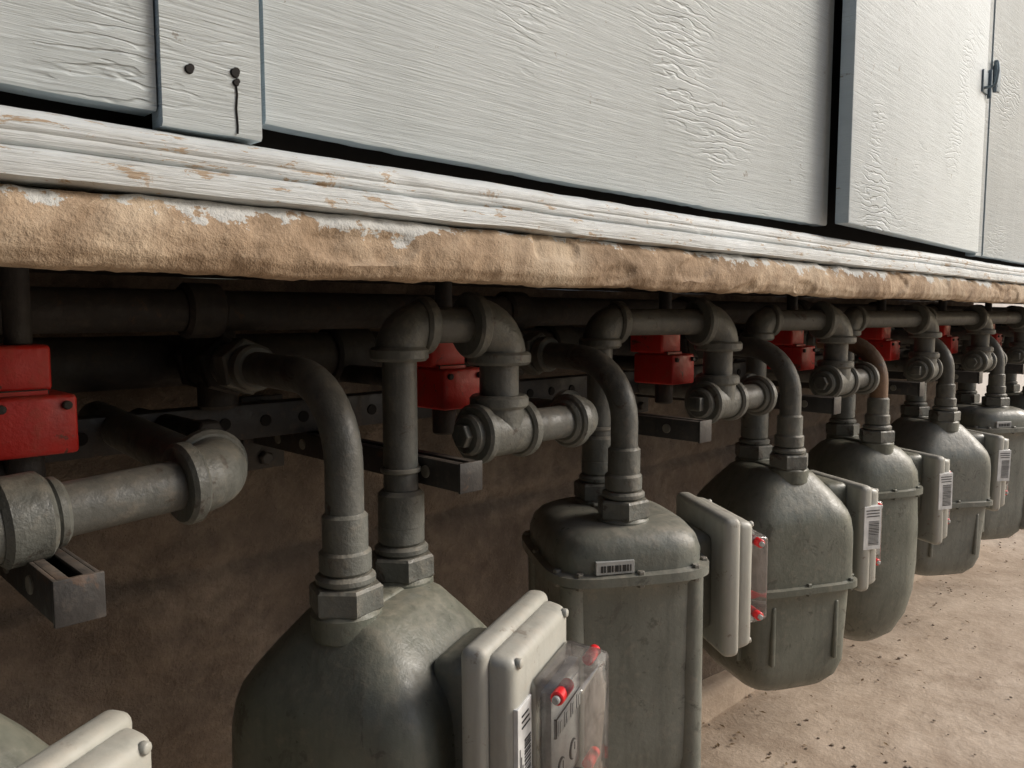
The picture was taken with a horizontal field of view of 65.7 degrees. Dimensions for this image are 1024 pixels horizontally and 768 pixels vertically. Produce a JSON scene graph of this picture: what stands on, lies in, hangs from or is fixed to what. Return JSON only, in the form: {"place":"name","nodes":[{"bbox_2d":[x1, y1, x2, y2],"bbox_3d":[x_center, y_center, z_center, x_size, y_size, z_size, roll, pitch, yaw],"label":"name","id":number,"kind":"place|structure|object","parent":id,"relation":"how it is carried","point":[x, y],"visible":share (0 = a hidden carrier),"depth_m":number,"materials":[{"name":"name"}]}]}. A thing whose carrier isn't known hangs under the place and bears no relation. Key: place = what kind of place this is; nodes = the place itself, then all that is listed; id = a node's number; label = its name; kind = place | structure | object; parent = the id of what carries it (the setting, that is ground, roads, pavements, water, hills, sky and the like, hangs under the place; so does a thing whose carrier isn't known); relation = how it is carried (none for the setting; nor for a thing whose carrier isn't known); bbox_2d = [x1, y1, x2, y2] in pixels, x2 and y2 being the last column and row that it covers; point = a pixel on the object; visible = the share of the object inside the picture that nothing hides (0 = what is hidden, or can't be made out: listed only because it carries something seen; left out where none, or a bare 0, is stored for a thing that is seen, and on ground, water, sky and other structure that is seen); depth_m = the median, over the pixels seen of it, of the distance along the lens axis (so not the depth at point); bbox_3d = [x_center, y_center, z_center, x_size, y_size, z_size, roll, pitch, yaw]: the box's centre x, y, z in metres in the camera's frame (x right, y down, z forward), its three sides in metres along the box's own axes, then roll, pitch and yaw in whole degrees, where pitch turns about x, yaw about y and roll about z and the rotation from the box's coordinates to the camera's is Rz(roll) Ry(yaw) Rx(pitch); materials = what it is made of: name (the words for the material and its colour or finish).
{"place":"outdoors","nodes":[
{"label":"outdoors","id":0,"kind":"place"},
{"bbox_2d":[553,289,1023,402],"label":"stucco building","id":1,"kind":"structure","parent":0,"point":[981,389],"depth_m":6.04,"materials":[{"name":"concrete"}]},
{"bbox_2d":[701,529,1023,767],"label":"ground","id":2,"kind":"structure","parent":0,"point":[958,700],"depth_m":2.01,"materials":[{"name":"concrete"}]},
{"bbox_2d":[0,272,973,767],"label":"foundation wall","id":3,"kind":"structure","parent":2,"relation":"on","point":[184,636],"depth_m":1.07,"materials":[{"name":"paint"}]},
{"bbox_2d":[0,547,105,628],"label":"strut bracket","id":4,"kind":"object","parent":3,"relation":"attached to","point":[62,587],"visible":0.8,"depth_m":0.50,"materials":[{"name":"grey metal"}]},
{"bbox_2d":[239,394,481,493],"bbox_3d":[-0.191,0.078,0.930,0.060,0.100,0.429,-5,7,-45],"label":"strut bracket","id":5,"kind":"object","parent":3,"relation":"attached to","point":[459,475],"visible":0.57,"depth_m":0.88,"materials":[{"name":"grey metal"}]},
{"bbox_2d":[0,183,1023,303],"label":"concrete ledge","id":6,"kind":"object","parent":3,"relation":"on","point":[43,230],"visible":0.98,"depth_m":0.54,"materials":[{"name":"beige concrete"}]},
{"bbox_2d":[0,283,1013,337],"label":"gas branch pipe","id":7,"kind":"object","parent":6,"relation":"attached to","point":[198,310],"visible":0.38,"depth_m":0.83,"materials":[{"name":"metal"}]},
{"bbox_2d":[0,105,1023,283],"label":"sill trim","id":8,"kind":"structure","parent":6,"relation":"on","point":[38,129],"depth_m":0.53,"materials":[{"name":"white wood"}]},
{"bbox_2d":[0,0,156,115],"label":"plywood panel","id":9,"kind":"object","parent":8,"relation":"on","point":[99,54],"visible":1,"depth_m":0.41,"materials":[{"name":"white paint"}]},
{"bbox_2d":[152,0,261,144],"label":"batten","id":10,"kind":"object","parent":8,"relation":"on","point":[214,42],"visible":1,"depth_m":0.45,"materials":[{"name":"white paint"}]},
{"bbox_2d":[184,63,239,133],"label":"nail holes","id":11,"kind":"object","parent":10,"relation":"in","point":[189,68],"visible":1,"depth_m":0.46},
{"bbox_2d":[259,0,834,225],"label":"plywood panel","id":12,"kind":"object","parent":8,"relation":"on","point":[722,106],"visible":0.99,"depth_m":0.70,"materials":[{"name":"white paint"}]},
{"bbox_2d":[965,0,993,256],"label":"door post","id":13,"kind":"object","parent":8,"relation":"on","point":[985,140],"depth_m":1.53,"materials":[{"name":"white paint"}]},
{"bbox_2d":[835,0,999,252],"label":"cabinet door","id":14,"kind":"structure","parent":13,"relation":"attached to","point":[916,84],"depth_m":1.20,"materials":[{"name":"white paint"}]},
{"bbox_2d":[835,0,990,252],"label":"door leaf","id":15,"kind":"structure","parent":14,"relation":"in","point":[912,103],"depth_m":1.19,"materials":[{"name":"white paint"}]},
{"bbox_2d":[976,0,1023,264],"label":"plywood panel","id":16,"kind":"object","parent":8,"relation":"on","point":[1003,228],"visible":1,"depth_m":1.62,"materials":[{"name":"white paint"}]},
{"bbox_2d":[992,60,1000,92],"bbox_3d":[0.945,-0.594,1.543,0.047,0.060,0.010,-5,7,-45],"label":"hinge","id":17,"kind":"object","parent":16,"relation":"attached to","point":[996,88],"visible":0.74,"depth_m":1.53,"materials":[{"name":"metal"}]},
{"bbox_2d":[0,0,1023,268],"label":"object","id":18,"kind":"object","parent":6,"relation":"on","point":[310,146],"depth_m":0.72,"materials":[{"name":"black"}]},
{"bbox_2d":[45,342,1002,462],"bbox_3d":[0.319,-0.013,1.560,4.650,0.040,0.032,-5,7,-45],"label":"strut rail","id":19,"kind":"object","parent":3,"relation":"attached to","point":[252,419],"visible":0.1,"depth_m":0.95,"materials":[{"name":"grey metal"}]},
{"bbox_2d":[0,460,5,475],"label":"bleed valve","id":20,"kind":"object","parent":19,"relation":"on","point":[2,472],"visible":0.05,"depth_m":0.61,"materials":[{"name":"metal"}]},
{"bbox_2d":[0,266,78,476],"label":"red regulator box","id":21,"kind":"object","parent":19,"relation":"attached to","point":[38,420],"visible":0.87,"depth_m":0.60,"materials":[{"name":"paint"}]},
{"bbox_2d":[0,401,247,569],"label":"gas outlet pipe","id":22,"kind":"object","parent":19,"relation":"attached to","point":[197,476],"visible":0.98,"depth_m":0.58,"materials":[{"name":"grey metal"}]},
{"bbox_2d":[0,710,151,767],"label":"gas meter","id":23,"kind":"object","parent":22,"relation":"attached to","point":[109,739],"visible":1,"depth_m":0.50,"materials":[{"name":"grey paint"}]},
{"bbox_2d":[131,408,223,435],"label":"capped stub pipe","id":24,"kind":"object","parent":19,"relation":"attached to","point":[183,426],"visible":0.34,"depth_m":0.80,"materials":[{"name":"metal"}]},
{"bbox_2d":[174,331,239,409],"bbox_3d":[-0.342,-0.038,0.891,0.065,0.129,0.116,-5,7,-45],"label":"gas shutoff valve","id":25,"kind":"object","parent":19,"relation":"on","point":[193,356],"visible":0.46,"depth_m":0.86,"materials":[{"name":"metal"}]},
{"bbox_2d":[0,324,744,392],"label":"gas header pipe","id":26,"kind":"object","parent":19,"relation":"on","point":[92,364],"visible":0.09,"depth_m":0.89,"materials":[{"name":"metal"}]},
{"bbox_2d":[340,281,478,434],"bbox_3d":[-0.148,-0.038,0.989,0.064,0.180,0.272,-5,7,-45],"label":"red regulator box","id":27,"kind":"object","parent":19,"relation":"attached to","point":[447,382],"visible":0.57,"depth_m":0.91,"materials":[{"name":"paint"}]},
{"bbox_2d":[370,292,597,530],"bbox_3d":[-0.021,0.012,0.996,0.253,0.245,0.452,0,5,-2],"label":"gas outlet pipe","id":28,"kind":"object","parent":19,"relation":"attached to","point":[499,415],"visible":0.98,"depth_m":0.82,"materials":[{"name":"grey metal"}]},
{"bbox_2d":[380,463,420,474],"bbox_3d":[-0.107,0.086,0.808,0.056,0.007,0.041,-5,7,-45],"label":"pipe clamp","id":29,"kind":"object","parent":28,"relation":"attached to","point":[400,472],"visible":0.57,"depth_m":0.79,"materials":[{"name":"metal"}]},
{"bbox_2d":[232,525,608,767],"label":"gas meter","id":30,"kind":"object","parent":28,"relation":"attached to","point":[388,652],"visible":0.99,"depth_m":0.69,"materials":[{"name":"grey paint"}]},
{"bbox_2d":[210,338,368,554],"bbox_3d":[-0.219,0.053,0.775,0.056,0.192,0.236,-5,7,-45],"label":"gas inlet pipe","id":31,"kind":"object","parent":30,"relation":"on","point":[243,365],"visible":1,"depth_m":0.70,"materials":[{"name":"grey metal"}]},
{"bbox_2d":[464,332,525,375],"bbox_3d":[-0.040,-0.063,1.171,0.065,0.129,0.146,-5,7,-45],"label":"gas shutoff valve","id":32,"kind":"object","parent":19,"relation":"on","point":[521,372],"visible":0.02,"depth_m":1.13,"materials":[{"name":"metal"}]},
{"bbox_2d":[613,291,694,403],"bbox_3d":[0.169,-0.066,1.305,0.064,0.180,0.272,-5,7,-45],"label":"red regulator box","id":33,"kind":"object","parent":19,"relation":"attached to","point":[664,364],"visible":0.78,"depth_m":1.22,"materials":[{"name":"paint"}]},
{"bbox_2d":[637,335,697,361],"bbox_3d":[0.281,-0.092,1.491,0.065,0.129,0.146,-5,7,-45],"label":"gas shutoff valve","id":34,"kind":"object","parent":19,"relation":"on","point":[684,345],"visible":0.06,"depth_m":1.43,"materials":[{"name":"metal"}]},
{"bbox_2d":[579,298,777,462],"bbox_3d":[0.277,-0.019,1.278,0.483,0.235,0.299,-26,26,-78],"label":"gas outlet pipe","id":35,"kind":"object","parent":19,"relation":"attached to","point":[716,390],"visible":0.94,"depth_m":1.15,"materials":[{"name":"grey metal"}]},
{"bbox_2d":[595,426,610,430],"bbox_3d":[0.126,0.059,1.103,0.056,0.007,0.041,-5,7,-45],"label":"pipe clamp","id":36,"kind":"object","parent":35,"relation":"attached to","point":[603,429],"visible":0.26,"depth_m":1.08,"materials":[{"name":"metal"}]},
{"bbox_2d":[522,460,767,767],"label":"gas meter","id":37,"kind":"object","parent":35,"relation":"attached to","point":[649,595],"visible":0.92,"depth_m":0.99,"materials":[{"name":"grey paint"}]},
{"bbox_2d":[519,332,639,475],"bbox_3d":[0.083,0.023,1.054,0.055,0.182,0.206,-5,7,-45],"label":"gas inlet pipe","id":38,"kind":"object","parent":37,"relation":"on","point":[601,368],"visible":0.91,"depth_m":1.00,"materials":[{"name":"grey metal"}]},
{"bbox_2d":[733,294,815,371],"bbox_3d":[0.473,-0.092,1.608,0.064,0.180,0.272,-5,7,-45],"label":"red regulator box","id":39,"kind":"object","parent":19,"relation":"attached to","point":[797,351],"visible":0.45,"depth_m":1.52,"materials":[{"name":"paint"}]},
{"bbox_2d":[740,301,879,428],"bbox_3d":[0.581,-0.046,1.589,0.458,0.235,0.295,-30,31,-80],"label":"gas outlet pipe","id":40,"kind":"object","parent":19,"relation":"attached to","point":[835,372],"visible":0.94,"depth_m":1.45,"materials":[{"name":"grey metal"}]},
{"bbox_2d":[737,329,743,336],"bbox_3d":[0.554,-0.116,1.762,0.065,0.129,0.146,-5,7,-45],"label":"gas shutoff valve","id":41,"kind":"object","parent":40,"relation":"attached to","point":[739,331],"visible":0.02,"depth_m":1.78,"materials":[{"name":"metal"}]},
{"bbox_2d":[697,428,882,690],"bbox_3d":[0.499,0.294,1.406,0.329,0.434,0.235,-2,5,-17],"label":"gas meter","id":42,"kind":"object","parent":40,"relation":"attached to","point":[821,532],"visible":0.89,"depth_m":1.30,"materials":[{"name":"grey paint"}]},
{"bbox_2d":[688,336,802,435],"bbox_3d":[0.405,-0.004,1.375,0.060,0.178,0.206,-5,7,-45],"label":"gas inlet pipe","id":43,"kind":"object","parent":42,"relation":"on","point":[776,360],"visible":0.67,"depth_m":1.31,"materials":[{"name":"grey metal"}]},
{"bbox_2d":[803,330,889,414],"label":"gas inlet pipe","id":44,"kind":"object","parent":40,"relation":"attached to","point":[878,399],"visible":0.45,"depth_m":1.58,"materials":[{"name":"grey metal"}]},
{"bbox_2d":[819,299,901,363],"bbox_3d":[0.795,-0.121,1.929,0.064,0.180,0.272,-5,7,-45],"label":"red regulator box","id":45,"kind":"object","parent":19,"relation":"attached to","point":[883,343],"visible":0.45,"depth_m":1.84,"materials":[{"name":"paint"}]},
{"bbox_2d":[815,303,942,410],"bbox_3d":[0.891,-0.072,1.879,0.541,0.235,0.306,-17,18,-74],"label":"gas outlet pipe","id":46,"kind":"object","parent":19,"relation":"attached to","point":[918,323],"visible":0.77,"depth_m":1.78,"materials":[{"name":"grey metal"}]},
{"bbox_2d":[807,410,952,640],"bbox_3d":[0.778,0.289,1.681,0.320,0.474,0.216,-2,5,-17],"label":"gas meter","id":47,"kind":"object","parent":46,"relation":"attached to","point":[914,488],"visible":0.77,"depth_m":1.58,"materials":[{"name":"grey paint"}]},
{"bbox_2d":[890,327,955,397],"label":"gas inlet pipe","id":48,"kind":"object","parent":46,"relation":"attached to","point":[945,386],"visible":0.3,"depth_m":1.88,"materials":[{"name":"grey metal"}]},
{"bbox_2d":[894,327,909,348],"bbox_3d":[1.162,-0.169,2.368,0.065,0.129,0.146,-5,7,-45],"label":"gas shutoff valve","id":49,"kind":"object","parent":19,"relation":"on","point":[901,328],"visible":0.05,"depth_m":2.34,"materials":[{"name":"metal"}]},
{"bbox_2d":[900,300,959,353],"bbox_3d":[1.106,-0.148,2.239,0.064,0.180,0.272,-5,7,-45],"label":"red regulator box","id":50,"kind":"object","parent":19,"relation":"attached to","point":[948,340],"visible":0.27,"depth_m":2.15,"materials":[{"name":"paint"}]},
{"bbox_2d":[903,305,1006,394],"bbox_3d":[1.205,-0.100,2.181,0.554,0.233,0.318,-17,18,-73],"label":"gas outlet pipe","id":51,"kind":"object","parent":19,"relation":"attached to","point":[976,323],"visible":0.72,"depth_m":2.10,"materials":[{"name":"grey metal"}]},
{"bbox_2d":[890,394,1010,575],"bbox_3d":[1.071,0.242,1.970,0.329,0.434,0.235,0,5,-12],"label":"gas meter","id":52,"kind":"object","parent":51,"relation":"hanging from","point":[980,465],"visible":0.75,"depth_m":1.87,"materials":[{"name":"grey paint"}]},
{"bbox_2d":[950,326,1005,385],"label":"gas inlet pipe","id":53,"kind":"object","parent":51,"relation":"attached to","point":[996,376],"visible":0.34,"depth_m":2.19,"materials":[{"name":"grey metal"}]},
{"bbox_2d":[958,302,1003,346],"bbox_3d":[1.417,-0.176,2.549,0.064,0.180,0.272,-5,7,-45],"label":"red regulator box","id":54,"kind":"object","parent":19,"relation":"attached to","point":[996,336],"visible":0.22,"depth_m":2.47,"materials":[{"name":"paint"}]},
{"bbox_2d":[958,306,1023,383],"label":"gas outlet pipe","id":55,"kind":"object","parent":19,"relation":"attached to","point":[1012,318],"visible":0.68,"depth_m":2.40,"materials":[{"name":"grey metal"}]},
{"bbox_2d":[955,383,1023,539],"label":"gas meter","id":56,"kind":"object","parent":55,"relation":"hanging from","point":[993,412],"visible":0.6,"depth_m":2.18,"materials":[{"name":"grey paint"}]},
{"bbox_2d":[995,326,1013,336],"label":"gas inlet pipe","id":57,"kind":"object","parent":55,"relation":"attached to","point":[1004,331],"visible":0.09,"depth_m":2.56,"materials":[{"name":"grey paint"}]},
{"bbox_2d":[1001,324,1016,375],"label":"gas outlet pipe","id":58,"kind":"object","parent":19,"relation":"attached to","point":[1007,340],"visible":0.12,"depth_m":2.60,"materials":[{"name":"grey metal"}]},
{"bbox_2d":[1005,375,1023,409],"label":"gas meter","id":59,"kind":"object","parent":58,"relation":"attached to","point":[1015,395],"visible":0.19,"depth_m":2.58,"materials":[{"name":"grey paint"}]},
{"bbox_2d":[638,413,711,442],"bbox_3d":[0.113,0.051,1.233,0.060,0.100,0.429,-5,7,-45],"label":"strut bracket","id":60,"kind":"object","parent":3,"relation":"attached to","point":[681,428],"visible":0.33,"depth_m":1.10,"materials":[{"name":"grey metal"}]},
{"bbox_2d":[634,392,840,414],"bbox_3d":[0.417,0.024,1.536,0.060,0.100,0.429,-5,7,-45],"label":"strut bracket","id":61,"kind":"object","parent":3,"relation":"attached to","point":[822,404],"visible":0.37,"depth_m":1.40,"materials":[{"name":"grey metal"}]},
{"bbox_2d":[735,359,924,396],"bbox_3d":[0.721,-0.003,1.839,0.060,0.100,0.429,-5,7,-45],"label":"strut bracket","id":62,"kind":"object","parent":3,"relation":"attached to","point":[911,388],"visible":0.34,"depth_m":1.70,"materials":[{"name":"grey metal"}]},
{"bbox_2d":[815,352,982,383],"bbox_3d":[1.025,-0.029,2.142,0.060,0.100,0.429,-5,7,-45],"label":"strut bracket","id":63,"kind":"object","parent":3,"relation":"attached to","point":[968,376],"visible":0.35,"depth_m":2.01,"materials":[{"name":"grey metal"}]},
{"bbox_2d":[954,363,1023,374],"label":"strut bracket","id":64,"kind":"object","parent":3,"relation":"attached to","point":[1014,368],"visible":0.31,"depth_m":2.30,"materials":[{"name":"grey metal"}]},
{"bbox_2d":[701,574,922,725],"bbox_3d":[0.208,0.793,1.665,4.940,0.075,0.048,-5,7,-45],"label":"wall footing","id":65,"kind":"object","parent":2,"relation":"on","point":[723,691],"depth_m":1.95,"materials":[{"name":"concrete"}]},
{"bbox_2d":[703,545,1022,767],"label":"leaf litter","id":66,"kind":"object","parent":2,"relation":"on","point":[718,745],"visible":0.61,"depth_m":1.96,"materials":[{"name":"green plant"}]},
{"bbox_2d":[708,542,1023,767],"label":"gravel","id":67,"kind":"structure","parent":0,"point":[832,744],"depth_m":1.89,"materials":[{"name":"gravel"}]}
]}

